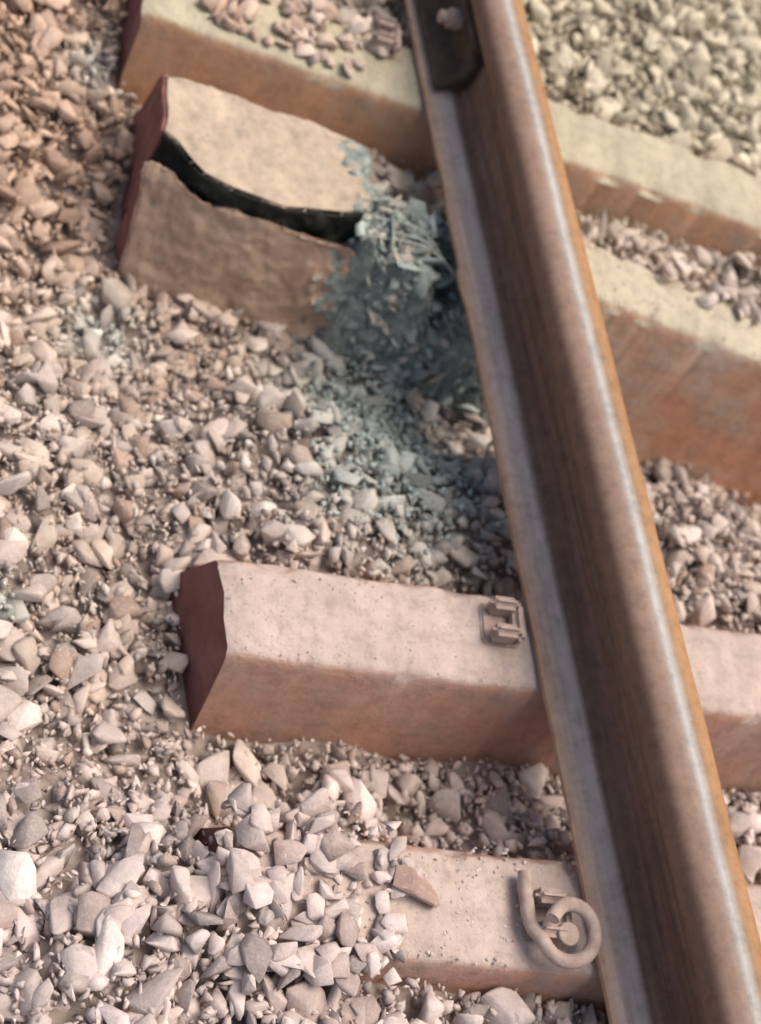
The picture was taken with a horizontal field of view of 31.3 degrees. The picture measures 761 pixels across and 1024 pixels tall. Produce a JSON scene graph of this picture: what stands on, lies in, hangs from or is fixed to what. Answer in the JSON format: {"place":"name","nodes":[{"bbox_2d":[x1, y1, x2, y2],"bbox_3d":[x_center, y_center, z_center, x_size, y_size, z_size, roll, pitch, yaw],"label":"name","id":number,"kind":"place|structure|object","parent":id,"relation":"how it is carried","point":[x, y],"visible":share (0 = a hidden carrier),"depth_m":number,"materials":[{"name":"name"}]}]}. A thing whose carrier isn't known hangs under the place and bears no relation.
{"place":"outdoors","nodes":[
{"label":"outdoors","id":0,"kind":"place"},
{"bbox_2d":[0,0,760,1023],"bbox_3d":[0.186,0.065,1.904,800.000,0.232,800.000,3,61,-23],"label":"ground","id":1,"kind":"structure","parent":0,"point":[178,724],"depth_m":1.71,"materials":[{"name":"grey gravel"}]},
{"bbox_2d":[115,74,760,506],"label":"broken concrete sleeper","id":2,"kind":"object","parent":1,"relation":"on","point":[237,202],"visible":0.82,"depth_m":1.95,"materials":[{"name":"concrete"}]},
{"bbox_2d":[253,168,512,584],"bbox_3d":[-0.006,-0.187,2.027,0.381,0.410,0.867,13,58,-17],"label":"concrete rubble","id":3,"kind":"object","parent":2,"relation":"in","point":[402,254],"visible":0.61,"depth_m":1.96,"materials":[{"name":"concrete"}]},
{"bbox_2d":[404,0,760,1023],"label":"railway rail","id":4,"kind":"object","parent":2,"relation":"on","point":[664,888],"visible":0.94,"depth_m":1.65,"materials":[{"name":"metal"}]},
{"bbox_2d":[415,0,483,89],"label":"rail fishplate","id":5,"kind":"object","parent":4,"relation":"attached to","point":[454,55],"visible":0.98,"depth_m":2.06,"materials":[{"name":"metal"}]},
{"bbox_2d":[117,0,760,267],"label":"concrete sleeper","id":6,"kind":"object","parent":1,"relation":"on","point":[673,192],"visible":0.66,"depth_m":2.08,"materials":[{"name":"beige concrete"}]},
{"bbox_2d":[365,14,401,59],"bbox_3d":[0.007,-0.729,2.077,0.051,0.038,0.054,14,58,-17],"label":"rail clip shoulder","id":7,"kind":"object","parent":6,"relation":"on","point":[388,35],"visible":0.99,"depth_m":2.07},
{"bbox_2d":[169,560,760,793],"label":"concrete sleeper","id":8,"kind":"object","parent":1,"relation":"on","point":[385,703],"visible":0.6,"depth_m":1.63,"materials":[{"name":"beige concrete"}]},
{"bbox_2d":[479,596,525,647],"bbox_3d":[0.151,0.132,1.654,0.051,0.038,0.054,9,59,-20],"label":"rail clip shoulder","id":9,"kind":"object","parent":8,"relation":"on","point":[502,624],"visible":1,"depth_m":1.65},
{"bbox_2d":[194,827,760,1012],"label":"concrete sleeper","id":10,"kind":"object","parent":1,"relation":"on","point":[531,968],"visible":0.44,"depth_m":1.48,"materials":[{"name":"beige concrete"}]},
{"bbox_2d":[393,864,438,907],"bbox_3d":[0.039,0.402,1.456,0.065,0.016,0.032,43,54,-4],"label":"loose stone","id":11,"kind":"object","parent":10,"relation":"on","point":[410,881],"visible":1,"depth_m":1.45,"materials":[{"name":"beige stone"}]},
{"bbox_2d":[517,870,601,969],"bbox_3d":[0.191,0.441,1.484,0.073,0.059,0.120,-23,74,-33],"label":"elastic rail clip","id":12,"kind":"object","parent":10,"relation":"on","point":[550,929],"visible":1,"depth_m":1.47,"materials":[{"name":"metal"}]}
]}

